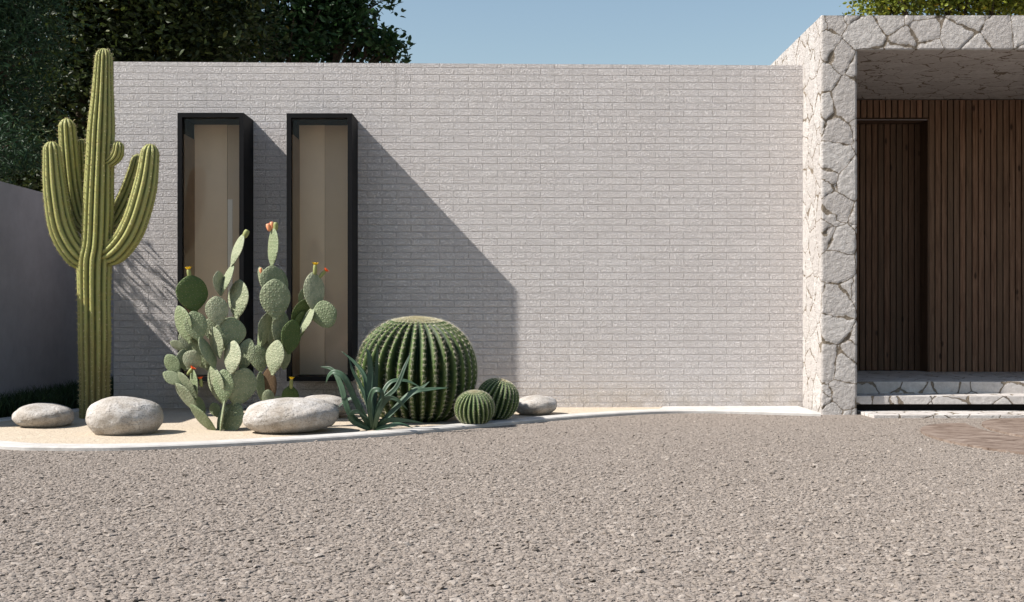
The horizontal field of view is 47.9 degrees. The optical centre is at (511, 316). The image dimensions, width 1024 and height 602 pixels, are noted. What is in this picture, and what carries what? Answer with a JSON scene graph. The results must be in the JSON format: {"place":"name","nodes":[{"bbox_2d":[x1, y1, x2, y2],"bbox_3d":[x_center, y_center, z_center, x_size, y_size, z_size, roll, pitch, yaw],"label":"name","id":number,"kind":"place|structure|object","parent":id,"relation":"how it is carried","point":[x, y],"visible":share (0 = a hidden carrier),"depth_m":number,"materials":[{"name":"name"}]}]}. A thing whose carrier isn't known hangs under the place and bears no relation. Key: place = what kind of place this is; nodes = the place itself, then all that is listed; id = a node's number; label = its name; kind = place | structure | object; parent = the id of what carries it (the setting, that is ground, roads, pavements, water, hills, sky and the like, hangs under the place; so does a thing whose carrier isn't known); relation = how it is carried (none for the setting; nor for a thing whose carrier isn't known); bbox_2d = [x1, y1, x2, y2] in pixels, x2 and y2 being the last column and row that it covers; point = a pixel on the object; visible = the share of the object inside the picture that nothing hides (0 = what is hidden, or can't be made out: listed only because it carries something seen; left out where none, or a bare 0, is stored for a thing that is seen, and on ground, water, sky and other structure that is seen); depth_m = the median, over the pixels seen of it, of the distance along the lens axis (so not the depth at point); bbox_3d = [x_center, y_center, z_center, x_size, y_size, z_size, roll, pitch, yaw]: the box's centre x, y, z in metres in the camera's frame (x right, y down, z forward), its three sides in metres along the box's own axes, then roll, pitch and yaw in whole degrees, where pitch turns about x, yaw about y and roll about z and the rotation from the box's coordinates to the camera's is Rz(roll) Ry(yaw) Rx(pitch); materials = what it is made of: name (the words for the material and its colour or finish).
{"place":"outdoors","nodes":[
{"label":"outdoors","id":0,"kind":"place"},
{"bbox_2d":[8,0,1013,163],"label":"sky","id":1,"kind":"structure","parent":0,"point":[633,32],"materials":[{"name":"blue"}]},
{"bbox_2d":[0,413,1023,601],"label":"ground","id":2,"kind":"structure","parent":0,"point":[731,419],"depth_m":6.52,"materials":[{"name":"grey gravel"}]},
{"bbox_2d":[0,0,107,188],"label":"tree","id":3,"kind":"object","parent":2,"relation":"on","point":[20,28],"visible":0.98,"depth_m":13.21,"materials":[{"name":"green plant"}]},
{"bbox_2d":[0,181,113,397],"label":"boundary wall","id":4,"kind":"structure","parent":2,"relation":"on","point":[38,322],"depth_m":12.52,"materials":[{"name":"grey paint"}]},
{"bbox_2d":[0,375,113,417],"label":"grass","id":5,"kind":"structure","parent":2,"relation":"on","point":[11,404],"depth_m":11.75,"materials":[{"name":"green plant"}]},
{"bbox_2d":[0,0,297,191],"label":"tree","id":6,"kind":"object","parent":2,"relation":"on","point":[126,32],"visible":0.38,"depth_m":18.45,"materials":[{"name":"green plant"}]},
{"bbox_2d":[149,0,415,62],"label":"tree","id":7,"kind":"object","parent":2,"relation":"on","point":[330,30],"visible":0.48,"depth_m":21.13,"materials":[{"name":"green plant"}]},
{"bbox_2d":[0,407,661,443],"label":"sand","id":8,"kind":"structure","parent":2,"relation":"on","point":[181,425],"depth_m":9.74,"materials":[{"name":"beige sand"}]},
{"bbox_2d":[12,403,73,427],"bbox_3d":[-4.122,0.868,10.118,0.494,0.211,0.540,0,0,0],"label":"boulder","id":9,"kind":"object","parent":8,"relation":"on","point":[43,415],"visible":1,"depth_m":9.94,"materials":[{"name":"stone"}]},
{"bbox_2d":[41,48,161,418],"bbox_3d":[-3.893,-0.776,11.050,1.150,3.550,0.580,0,0,0],"label":"saguaro cactus","id":10,"kind":"object","parent":8,"relation":"on","point":[78,191],"visible":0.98,"depth_m":10.86,"materials":[{"name":"green plant"}]},
{"bbox_2d":[85,396,163,435],"bbox_3d":[-3.196,0.816,9.502,0.628,0.314,0.546,0,0,0],"label":"boulder","id":11,"kind":"object","parent":8,"relation":"on","point":[117,415],"visible":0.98,"depth_m":9.31,"materials":[{"name":"stone"}]},
{"bbox_2d":[163,229,256,430],"bbox_3d":[-2.580,0.129,9.823,0.781,1.754,0.386,0,0,0],"label":"prickly pear","id":12,"kind":"object","parent":8,"relation":"on","point":[221,332],"visible":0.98,"depth_m":9.81,"materials":[{"name":"green plant"}]},
{"bbox_2d":[274,377,298,398],"bbox_3d":[-2.250,0.763,11.410,0.250,0.335,0.121,0,0,14],"label":"prickly pear","id":13,"kind":"object","parent":8,"relation":"on","point":[290,390],"visible":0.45,"depth_m":11.40,"materials":[{"name":"green plant"}]},
{"bbox_2d":[243,397,338,433],"bbox_3d":[-1.842,0.825,9.638,0.783,0.295,0.688,0,0,0],"label":"boulder","id":14,"kind":"object","parent":8,"relation":"on","point":[288,415],"visible":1,"depth_m":9.38,"materials":[{"name":"stone"}]},
{"bbox_2d":[251,222,336,400],"bbox_3d":[-1.997,-0.012,10.562,0.798,1.724,0.337,0,0,0],"label":"prickly pear","id":15,"kind":"object","parent":8,"relation":"on","point":[280,334],"visible":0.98,"depth_m":10.52,"materials":[{"name":"green plant"}]},
{"bbox_2d":[305,395,349,415],"bbox_3d":[-1.803,0.860,11.049,0.504,0.215,0.502,0,0,0],"label":"boulder","id":16,"kind":"object","parent":8,"relation":"on","point":[336,400],"visible":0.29,"depth_m":10.91,"materials":[{"name":"stone"}]},
{"bbox_2d":[321,342,445,430],"bbox_3d":[-1.101,0.600,9.771,1.095,0.764,0.518,0,0,10],"label":"agave","id":17,"kind":"object","parent":8,"relation":"on","point":[370,389],"visible":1,"depth_m":9.76,"materials":[{"name":"green plant"}]},
{"bbox_2d":[353,315,478,422],"bbox_3d":[-0.889,0.499,10.740,1.181,1.031,1.180,0,0,0],"label":"barrel cactus","id":18,"kind":"object","parent":8,"relation":"on","point":[441,351],"visible":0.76,"depth_m":10.35,"materials":[{"name":"plant"}]},
{"bbox_2d":[454,389,494,423],"bbox_3d":[-0.335,0.813,10.285,0.381,0.332,0.384,0,0,0],"label":"barrel cactus","id":19,"kind":"object","parent":8,"relation":"on","point":[474,406],"visible":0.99,"depth_m":10.17,"materials":[{"name":"plant"}]},
{"bbox_2d":[478,377,519,419],"bbox_3d":[-0.135,0.762,10.701,0.434,0.404,0.428,0,0,0],"label":"barrel cactus","id":20,"kind":"object","parent":8,"relation":"on","point":[503,394],"visible":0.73,"depth_m":10.57,"materials":[{"name":"plant"}]},
{"bbox_2d":[516,395,556,414],"bbox_3d":[0.233,0.873,11.352,0.422,0.200,0.471,0,0,0],"label":"boulder","id":21,"kind":"object","parent":8,"relation":"on","point":[536,405],"visible":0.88,"depth_m":11.18,"materials":[{"name":"stone"}]},
{"bbox_2d":[0,406,820,450],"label":"kerb","id":22,"kind":"structure","parent":2,"relation":"on","point":[761,410],"depth_m":9.59,"materials":[{"name":"concrete"}]},
{"bbox_2d":[839,0,1023,15],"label":"tree","id":23,"kind":"object","parent":2,"relation":"on","point":[962,7],"visible":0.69,"depth_m":19.72,"materials":[{"name":"green plant"}]},
{"bbox_2d":[920,423,1023,454],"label":"round paver","id":24,"kind":"object","parent":2,"relation":"on","point":[964,434],"visible":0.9,"depth_m":9.20,"materials":[{"name":"brown stone"}]},
{"bbox_2d":[982,418,1023,437],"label":"round paver","id":25,"kind":"object","parent":2,"relation":"on","point":[1011,426],"visible":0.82,"depth_m":10.19,"materials":[{"name":"beige stone"}]},
{"bbox_2d":[114,15,1023,417],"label":"house","id":26,"kind":"structure","parent":0,"point":[822,213],"depth_m":12.20,"materials":[{"name":"brick"}]},
{"bbox_2d":[177,113,252,380],"bbox_3d":[-3.058,-0.702,11.969,0.671,2.725,0.575,0,0,0],"label":"window","id":27,"kind":"structure","parent":26,"relation":"in","point":[215,150],"depth_m":12.14,"materials":[{"name":"beige glass"}]},
{"bbox_2d":[287,113,357,380],"bbox_3d":[-1.959,-0.702,11.997,0.666,2.725,0.575,0,0,0],"label":"window","id":28,"kind":"structure","parent":26,"relation":"in","point":[322,148],"depth_m":12.16,"materials":[{"name":"beige glass"}]},
{"bbox_2d":[856,119,928,371],"bbox_3d":[4.280,-0.873,14.283,1.672,3.107,0.310,0,0,0],"label":"door","id":29,"kind":"structure","parent":26,"relation":"in","point":[906,141],"depth_m":14.41,"materials":[{"name":"brown wood"}]}
]}

